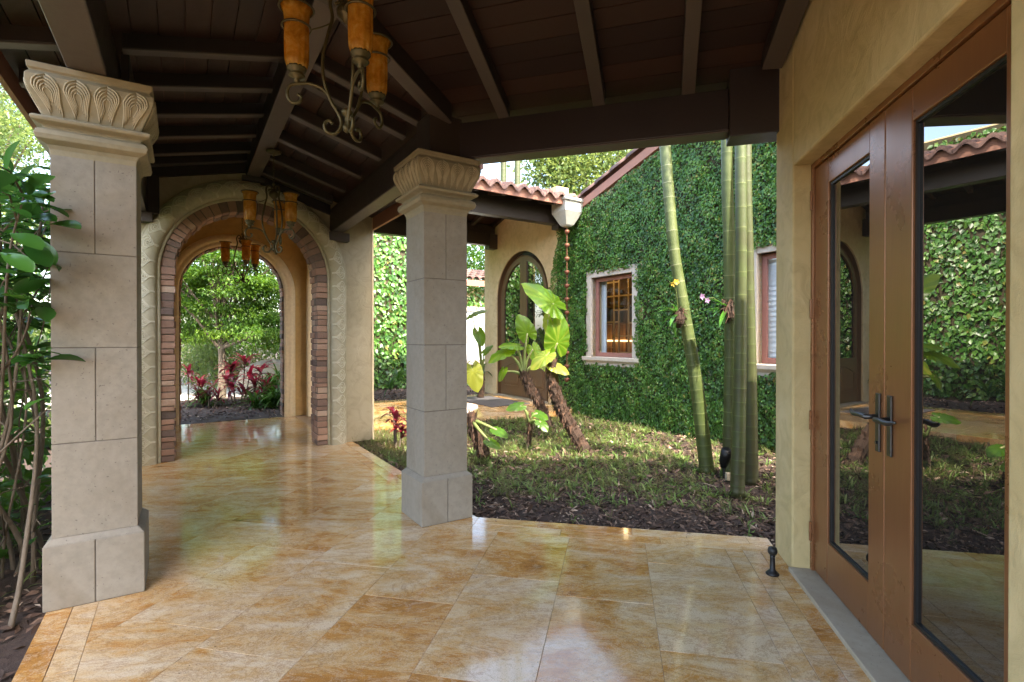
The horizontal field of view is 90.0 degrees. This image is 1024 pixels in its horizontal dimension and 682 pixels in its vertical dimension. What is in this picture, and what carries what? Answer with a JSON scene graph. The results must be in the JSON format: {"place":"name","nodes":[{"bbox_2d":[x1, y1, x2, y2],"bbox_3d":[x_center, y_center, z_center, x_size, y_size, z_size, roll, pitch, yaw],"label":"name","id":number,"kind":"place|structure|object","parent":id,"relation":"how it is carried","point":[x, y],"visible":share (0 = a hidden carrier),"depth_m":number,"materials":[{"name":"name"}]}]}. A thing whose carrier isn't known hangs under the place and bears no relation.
{"place":"outdoors","nodes":[
{"label":"outdoors","id":0,"kind":"place"},
{"bbox_2d":[0,485,51,681],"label":"side bed","id":1,"kind":"object","parent":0,"point":[10,661],"visible":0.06,"depth_m":2.75,"materials":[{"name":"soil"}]},
{"bbox_2d":[0,232,51,558],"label":"hedge shrub","id":2,"kind":"object","parent":1,"relation":"on","point":[27,455],"visible":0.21,"depth_m":4.14,"materials":[{"name":"green plant"}]},
{"bbox_2d":[0,492,51,605],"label":"ground weeds","id":3,"kind":"object","parent":1,"relation":"on","point":[39,562],"visible":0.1,"depth_m":3.25,"materials":[{"name":"green plant"}]},
{"bbox_2d":[0,140,85,629],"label":"glossy shrub","id":4,"kind":"object","parent":1,"relation":"on","point":[24,206],"visible":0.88,"depth_m":2.76,"materials":[{"name":"green plant"}]},
{"bbox_2d":[6,384,271,410],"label":"driveway","id":5,"kind":"structure","parent":0,"point":[184,396],"depth_m":13.55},
{"bbox_2d":[236,359,280,391],"bbox_3d":[-6.585,1.027,13.901,1.878,1.099,0.967,0,0,0],"label":"garden boulder","id":6,"kind":"object","parent":5,"relation":"on","point":[267,370],"visible":0.31,"depth_m":13.66,"materials":[{"name":"grey stone"}]},
{"bbox_2d":[0,396,303,442],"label":"bed","id":7,"kind":"object","parent":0,"point":[192,411],"visible":0.15,"depth_m":9.84,"materials":[{"name":"soil"}]},
{"bbox_2d":[181,364,212,403],"bbox_3d":[-6.874,0.998,11.168,0.790,1.040,0.680,0,0,0],"label":"cordyline","id":8,"kind":"object","parent":7,"relation":"on","point":[201,382],"visible":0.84,"depth_m":11.10,"materials":[{"name":"red plant"}]},
{"bbox_2d":[184,383,232,407],"bbox_3d":[-6.354,1.203,10.696,1.064,0.633,0.619,0,0,0],"label":"cordyline","id":9,"kind":"object","parent":7,"relation":"on","point":[216,394],"visible":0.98,"depth_m":10.70,"materials":[{"name":"red plant"}]},
{"bbox_2d":[184,385,233,407],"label":"fern","id":10,"kind":"object","parent":7,"relation":"on","point":[205,398],"visible":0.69,"depth_m":10.82,"materials":[{"name":"green plant"}]},
{"bbox_2d":[181,395,279,422],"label":"leaf litter","id":11,"kind":"object","parent":7,"relation":"on","point":[218,414],"visible":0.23,"depth_m":9.94,"materials":[{"name":"brown plant"}]},
{"bbox_2d":[213,353,279,404],"bbox_3d":[-5.953,0.886,11.281,1.509,1.260,1.052,0,0,0],"label":"cordyline","id":12,"kind":"object","parent":7,"relation":"on","point":[227,376],"visible":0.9,"depth_m":11.29,"materials":[{"name":"red plant"}]},
{"bbox_2d":[230,373,279,405],"bbox_3d":[-5.398,1.087,10.891,1.112,0.862,0.998,0,0,0],"label":"cordyline","id":13,"kind":"object","parent":7,"relation":"on","point":[253,383],"visible":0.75,"depth_m":10.88,"materials":[{"name":"red plant"}]},
{"bbox_2d":[232,390,280,419],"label":"fern","id":14,"kind":"object","parent":7,"relation":"on","point":[255,402],"visible":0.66,"depth_m":10.53,"materials":[{"name":"green plant"}]},
{"bbox_2d":[246,373,279,398],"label":"fern","id":15,"kind":"object","parent":7,"relation":"on","point":[270,384],"visible":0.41,"depth_m":11.11,"materials":[{"name":"green plant"}]},
{"bbox_2d":[246,362,280,386],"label":"fern","id":16,"kind":"object","parent":7,"relation":"on","point":[276,372],"visible":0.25,"depth_m":11.91,"materials":[{"name":"green plant"}]},
{"bbox_2d":[259,383,280,407],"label":"fern","id":17,"kind":"object","parent":7,"relation":"on","point":[276,392],"visible":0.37,"depth_m":10.57,"materials":[{"name":"green plant"}]},
{"bbox_2d":[0,341,555,481],"bbox_3d":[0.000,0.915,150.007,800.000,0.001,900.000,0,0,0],"label":"ground","id":18,"kind":"structure","parent":0,"point":[46,464],"depth_m":10.59,"materials":[{"name":"soil"}]},
{"bbox_2d":[0,84,45,171],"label":"background tree","id":19,"kind":"object","parent":18,"relation":"on","point":[2,94],"visible":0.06,"depth_m":15.00,"materials":[{"name":"green plant"}]},
{"bbox_2d":[0,89,49,267],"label":"background tree","id":20,"kind":"object","parent":18,"relation":"on","point":[16,127],"visible":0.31,"depth_m":11.31,"materials":[{"name":"green plant"}]},
{"bbox_2d":[1,241,50,451],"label":"background tree","id":21,"kind":"object","parent":18,"relation":"on","point":[36,332],"visible":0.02,"depth_m":8.68,"materials":[{"name":"green plant"}]},
{"bbox_2d":[181,318,243,385],"bbox_3d":[-10.210,0.648,16.158,4.286,3.113,3.520,0,0,0],"label":"background shrub","id":22,"kind":"object","parent":18,"relation":"on","point":[193,366],"visible":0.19,"depth_m":15.93,"materials":[{"name":"green plant"}]},
{"bbox_2d":[181,260,276,362],"bbox_3d":[-10.752,-1.416,18.406,6.684,6.255,6.201,0,0,0],"label":"background tree","id":23,"kind":"object","parent":18,"relation":"on","point":[229,300],"visible":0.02,"depth_m":18.18,"materials":[{"name":"green plant"}]},
{"bbox_2d":[180,339,279,387],"bbox_3d":[-8.318,0.471,15.345,3.397,2.597,3.098,0,0,0],"label":"background shrub","id":24,"kind":"object","parent":18,"relation":"on","point":[209,351],"visible":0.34,"depth_m":14.86,"materials":[{"name":"green plant"}]},
{"bbox_2d":[235,342,280,361],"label":"background shrub","id":25,"kind":"object","parent":18,"relation":"on","point":[272,357],"visible":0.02,"depth_m":15.36,"materials":[{"name":"green plant"}]},
{"bbox_2d":[180,249,380,396],"bbox_3d":[-7.069,-1.139,12.846,7.492,5.556,4.659,0,0,0],"label":"maple tree","id":26,"kind":"object","parent":18,"relation":"on","point":[221,310],"visible":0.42,"depth_m":12.36,"materials":[{"name":"green plant"}]},
{"bbox_2d":[466,269,484,381],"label":"house","id":27,"kind":"structure","parent":18,"relation":"on","point":[472,343],"depth_m":16.60,"materials":[{"name":"beige paint"}]},
{"bbox_2d":[374,234,406,389],"bbox_3d":[-3.624,-1.804,15.027,3.972,6.650,0.214,0,0,-33],"label":"climbing ivy","id":28,"kind":"object","parent":27,"relation":"attached to","point":[390,298],"visible":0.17,"depth_m":15.06,"materials":[{"name":"green plant"}]},
{"bbox_2d":[466,311,484,359],"bbox_3d":[-1.051,-0.178,16.769,1.250,1.580,0.040,0,0,-33],"label":"window","id":29,"kind":"structure","parent":27,"relation":"in","point":[472,346],"depth_m":16.62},
{"bbox_2d":[467,287,484,385],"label":"climbing ivy","id":30,"kind":"object","parent":27,"relation":"attached to","point":[471,298],"visible":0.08,"depth_m":16.61,"materials":[{"name":"green plant"}]},
{"bbox_2d":[467,244,484,289],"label":"background tree","id":31,"kind":"object","parent":18,"relation":"on","point":[475,258],"visible":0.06,"depth_m":22.75,"materials":[{"name":"green plant"}]},
{"bbox_2d":[500,162,505,181],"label":"palm tree","id":32,"kind":"object","parent":18,"relation":"on","point":[502,171],"visible":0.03,"depth_m":18.07,"materials":[{"name":"green plant"}]},
{"bbox_2d":[514,161,520,183],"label":"palm tree","id":33,"kind":"object","parent":18,"relation":"on","point":[517,164],"visible":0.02,"depth_m":18.08,"materials":[{"name":"green plant"}]},
{"bbox_2d":[495,152,615,195],"bbox_3d":[2.016,-3.622,20.420,5.834,10.643,5.823,0,0,41],"label":"background tree","id":34,"kind":"object","parent":18,"relation":"on","point":[554,175],"visible":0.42,"depth_m":19.78,"materials":[{"name":"green plant"}]},
{"bbox_2d":[523,149,631,191],"bbox_3d":[4.094,-4.095,22.032,7.167,11.569,8.385,0,0,35],"label":"background tree","id":35,"kind":"object","parent":18,"relation":"on","point":[620,155],"visible":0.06,"depth_m":20.30,"materials":[{"name":"green plant"}]},
{"bbox_2d":[485,143,775,425],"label":"guest house","id":36,"kind":"structure","parent":18,"relation":"on","point":[524,252],"depth_m":11.36,"materials":[{"name":"beige paint"}]},
{"bbox_2d":[374,175,590,249],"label":"walkway roof","id":37,"kind":"structure","parent":36,"relation":"attached to","point":[497,201],"depth_m":9.83,"materials":[{"name":"ceramic"}]},
{"bbox_2d":[552,196,583,227],"bbox_3d":[1.071,-2.482,9.980,0.499,0.520,0.499,0,0,-33],"label":"rain leader box","id":38,"kind":"object","parent":37,"relation":"attached to","point":[566,213],"visible":0.88,"depth_m":9.84,"materials":[{"name":"white metal"}]},
{"bbox_2d":[564,230,569,381],"bbox_3d":[1.071,-0.704,9.989,0.104,3.017,0.099,0,0,0],"label":"rain chain","id":39,"kind":"object","parent":38,"relation":"hanging from","point":[566,298],"visible":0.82,"depth_m":9.96,"materials":[{"name":"orange metal"}]},
{"bbox_2d":[501,256,522,396],"bbox_3d":[-0.024,-0.346,12.355,0.109,3.302,0.992,0,0,-33],"label":"door leaf","id":40,"kind":"structure","parent":36,"relation":"in","point":[512,289],"depth_m":12.38,"materials":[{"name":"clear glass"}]},
{"bbox_2d":[522,255,547,400],"bbox_3d":[0.512,-0.341,11.520,0.109,3.302,0.992,0,0,-33],"label":"door leaf","id":41,"kind":"structure","parent":36,"relation":"in","point":[533,273],"depth_m":11.56,"materials":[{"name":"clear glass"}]},
{"bbox_2d":[582,263,639,367],"bbox_3d":[1.840,-0.439,9.367,0.220,1.800,1.460,0,0,-33],"label":"window","id":42,"kind":"structure","parent":36,"relation":"in","point":[601,358],"depth_m":9.62,"materials":[{"name":"stone"}]},
{"bbox_2d":[607,278,631,352],"bbox_3d":[2.199,-0.232,10.947,0.030,2.550,1.680,0,0,-33],"label":"lattice screen","id":43,"kind":"object","parent":36,"relation":"in","point":[619,310],"visible":0.31,"depth_m":10.83,"materials":[{"name":"brown wood"}]},
{"bbox_2d":[548,140,776,453],"bbox_3d":[2.331,-1.156,8.439,0.133,5.359,5.771,0,0,-33],"label":"climbing ivy","id":44,"kind":"object","parent":36,"relation":"attached to","point":[605,237],"visible":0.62,"depth_m":8.31,"materials":[{"name":"green plant"}]},
{"bbox_2d":[754,242,775,376],"bbox_3d":[3.694,-0.424,6.553,0.300,1.800,1.480,0,0,-33],"label":"window","id":45,"kind":"structure","parent":36,"relation":"in","point":[768,277],"depth_m":6.98,"materials":[{"name":"stone"}]},
{"bbox_2d":[776,0,1023,681],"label":"house","id":46,"kind":"structure","parent":18,"relation":"on","point":[900,357],"depth_m":2.05,"materials":[{"name":"paint"}]},
{"bbox_2d":[809,110,885,649],"bbox_3d":[1.691,0.172,2.647,0.142,2.368,0.817,0,0,11],"label":"door leaf","id":47,"kind":"structure","parent":46,"relation":"in","point":[850,186],"depth_m":2.59,"materials":[{"name":"paint"}]},
{"bbox_2d":[872,4,1010,681],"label":"door leaf","id":48,"kind":"structure","parent":46,"relation":"in","point":[945,421],"depth_m":1.83,"materials":[{"name":"paint"}]},
{"bbox_2d":[0,88,625,338],"label":"sky","id":49,"kind":"structure","parent":0,"point":[492,170],"materials":[{"name":"white"}]},
{"bbox_2d":[374,385,487,400],"bbox_3d":[-2.405,1.433,13.841,7.100,0.161,3.320,0,0,-33],"label":"bed","id":50,"kind":"object","parent":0,"point":[376,392],"visible":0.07,"depth_m":14.17,"materials":[{"name":"soil"}]},
{"bbox_2d":[376,366,406,395],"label":"fern","id":51,"kind":"object","parent":50,"relation":"on","point":[398,378],"visible":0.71,"depth_m":13.03,"materials":[{"name":"green plant"}]},
{"bbox_2d":[468,359,491,375],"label":"fern","id":52,"kind":"object","parent":50,"relation":"on","point":[484,366],"visible":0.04,"depth_m":13.33,"materials":[{"name":"green plant"}]},
{"bbox_2d":[467,310,492,397],"bbox_3d":[-0.797,0.391,11.817,0.594,2.234,0.608,0,0,16],"label":"taro plant","id":53,"kind":"object","parent":50,"relation":"on","point":[475,377],"visible":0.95,"depth_m":11.77,"materials":[{"name":"green plant"}]},
{"bbox_2d":[43,415,838,681],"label":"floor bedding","id":54,"kind":"object","parent":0,"point":[306,419],"visible":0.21,"depth_m":2.82,"materials":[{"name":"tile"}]},
{"bbox_2d":[12,416,870,681],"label":"floor","id":55,"kind":"structure","parent":0,"point":[284,549],"depth_m":2.77,"materials":[{"name":"beige tile"}]},
{"bbox_2d":[23,59,158,612],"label":"stone pillar","id":56,"kind":"structure","parent":55,"relation":"on","point":[96,135],"depth_m":2.73,"materials":[{"name":"beige stone"}]},
{"bbox_2d":[141,173,373,465],"bbox_3d":[-4.075,-0.840,7.546,3.299,4.400,3.358,0,0,-33],"label":"entry vestibule","id":57,"kind":"object","parent":55,"relation":"on","point":[326,308],"visible":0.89,"depth_m":6.72,"materials":[{"name":"paint"}]},
{"bbox_2d":[219,218,260,283],"bbox_3d":[-4.036,-1.554,7.607,0.546,1.391,0.565,0,0,0],"label":"chandelier","id":58,"kind":"object","parent":57,"relation":"hanging from","point":[250,251],"visible":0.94,"depth_m":7.54,"materials":[{"name":"metal"}]},
{"bbox_2d":[393,148,480,527],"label":"stone pillar","id":59,"kind":"structure","parent":55,"relation":"on","point":[434,188],"depth_m":3.91,"materials":[{"name":"beige stone"}]},
{"bbox_2d":[0,0,808,242],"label":"loggia roof","id":60,"kind":"structure","parent":59,"relation":"on","point":[490,81],"depth_m":3.58,"materials":[{"name":"wood"}]},
{"bbox_2d":[241,149,299,254],"bbox_3d":[-2.466,-1.448,5.384,0.556,1.071,0.553,0,0,0],"label":"chandelier","id":61,"kind":"object","parent":60,"relation":"hanging from","point":[285,211],"visible":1,"depth_m":5.26,"materials":[{"name":"metal"}]},
{"bbox_2d":[278,0,392,142],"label":"chandelier","id":62,"kind":"object","parent":60,"relation":"hanging from","point":[368,47],"visible":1,"depth_m":2.47,"materials":[{"name":"metal"}]},
{"bbox_2d":[765,546,779,576],"bbox_3d":[1.545,1.302,3.037,0.076,0.164,0.074,0,0,0],"label":"door stop","id":63,"kind":"object","parent":55,"relation":"on","point":[772,571],"depth_m":3.02,"materials":[{"name":"black metal"}]},
{"bbox_2d":[374,393,573,431],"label":"path","id":64,"kind":"structure","parent":0,"point":[483,412],"depth_m":9.93,"materials":[{"name":"stone"}]},
{"bbox_2d":[467,396,529,406],"bbox_3d":[-0.504,1.333,11.389,0.950,0.013,1.800,0,0,-33],"label":"door mat","id":65,"kind":"object","parent":64,"relation":"on","point":[490,401],"depth_m":11.23,"materials":[{"name":"grey fabric"}]},
{"bbox_2d":[354,411,775,546],"bbox_3d":[1.716,1.468,5.257,4.840,0.179,8.980,0,0,-33],"label":"garden bed","id":66,"kind":"object","parent":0,"point":[747,489],"visible":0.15,"depth_m":4.94,"materials":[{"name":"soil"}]},
{"bbox_2d":[381,406,406,451],"bbox_3d":[-1.480,1.178,6.741,0.452,0.639,0.510,0,0,0],"label":"cordyline","id":67,"kind":"object","parent":66,"relation":"on","point":[396,415],"visible":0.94,"depth_m":6.70,"materials":[{"name":"red plant"}]},
{"bbox_2d":[352,425,478,467],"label":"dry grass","id":68,"kind":"structure","parent":66,"relation":"on","point":[386,446],"depth_m":6.69,"materials":[{"name":"green plant"}]},
{"bbox_2d":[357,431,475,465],"bbox_3d":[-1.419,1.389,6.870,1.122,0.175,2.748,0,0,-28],"label":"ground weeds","id":69,"kind":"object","parent":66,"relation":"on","point":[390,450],"visible":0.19,"depth_m":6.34,"materials":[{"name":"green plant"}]},
{"bbox_2d":[467,409,507,458],"bbox_3d":[-0.308,1.158,6.179,0.300,0.687,0.582,0,0,-37],"label":"taro plant","id":70,"kind":"object","parent":66,"relation":"on","point":[479,442],"visible":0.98,"depth_m":6.24,"materials":[{"name":"green plant"}]},
{"bbox_2d":[488,314,552,429],"bbox_3d":[0.131,0.471,7.698,0.974,1.756,0.288,0,0,0],"label":"taro plant","id":71,"kind":"object","parent":66,"relation":"on","point":[525,329],"visible":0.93,"depth_m":7.68,"materials":[{"name":"green plant"}]},
{"bbox_2d":[506,402,548,445],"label":"taro plant","id":72,"kind":"object","parent":66,"relation":"on","point":[542,417],"visible":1,"depth_m":6.72,"materials":[{"name":"green plant"}]},
{"bbox_2d":[521,283,594,454],"bbox_3d":[0.609,0.413,6.650,0.864,2.358,0.583,0,0,33],"label":"taro plant","id":73,"kind":"object","parent":66,"relation":"on","point":[555,323],"visible":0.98,"depth_m":6.68,"materials":[{"name":"green plant"}]},
{"bbox_2d":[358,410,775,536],"bbox_3d":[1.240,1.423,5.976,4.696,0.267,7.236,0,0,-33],"label":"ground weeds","id":74,"kind":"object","parent":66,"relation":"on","point":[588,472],"visible":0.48,"depth_m":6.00,"materials":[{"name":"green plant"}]},
{"bbox_2d":[402,468,775,546],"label":"mulch chips","id":75,"kind":"object","parent":66,"relation":"on","point":[634,522],"visible":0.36,"depth_m":4.41,"materials":[{"name":"brown wood"}]},
{"bbox_2d":[403,450,775,535],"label":"fallen twigs","id":76,"kind":"object","parent":66,"relation":"on","point":[600,494],"visible":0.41,"depth_m":4.64,"materials":[{"name":"brown wood"}]},
{"bbox_2d":[659,145,715,474],"bbox_3d":[1.507,-2.217,6.003,4.212,7.434,4.056,0,0,0],"label":"palm tree","id":77,"kind":"object","parent":66,"relation":"on","point":[703,441],"visible":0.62,"depth_m":5.77,"materials":[{"name":"green plant"}]},
{"bbox_2d":[657,279,687,336],"bbox_3d":[1.770,-0.365,5.671,0.341,0.647,0.455,0,0,23],"label":"orchid","id":78,"kind":"object","parent":77,"relation":"attached to","point":[677,319],"visible":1,"depth_m":5.67,"materials":[{"name":"green plant"}]},
{"bbox_2d":[719,447,730,480],"bbox_3d":[2.300,1.333,5.496,0.120,0.376,0.218,0,0,0],"label":"garden spotlight","id":79,"kind":"object","parent":66,"relation":"on","point":[725,457],"visible":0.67,"depth_m":5.48,"materials":[{"name":"black metal"}]},
{"bbox_2d":[721,140,734,474],"bbox_3d":[2.276,-2.199,5.206,3.975,7.389,4.133,0,0,0],"label":"palm tree","id":80,"kind":"object","parent":66,"relation":"on","point":[727,192],"visible":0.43,"depth_m":5.47,"materials":[{"name":"green plant"}]},
{"bbox_2d":[699,293,734,327],"bbox_3d":[2.172,-0.319,5.390,0.434,0.365,0.333,0,0,0],"label":"orchid","id":81,"kind":"object","parent":80,"relation":"attached to","point":[727,312],"visible":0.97,"depth_m":5.36,"materials":[{"name":"green plant"}]},
{"bbox_2d":[728,145,746,497],"bbox_3d":[2.246,-2.052,4.977,4.012,7.058,3.998,0,0,0],"label":"palm tree","id":82,"kind":"object","parent":66,"relation":"on","point":[737,471],"visible":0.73,"depth_m":4.87,"materials":[{"name":"green plant"}]},
{"bbox_2d":[745,144,759,485],"bbox_3d":[2.513,-2.129,5.411,4.211,7.244,4.235,0,0,0],"label":"palm tree","id":83,"kind":"object","parent":66,"relation":"on","point":[751,469],"visible":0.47,"depth_m":5.28,"materials":[{"name":"green plant"}]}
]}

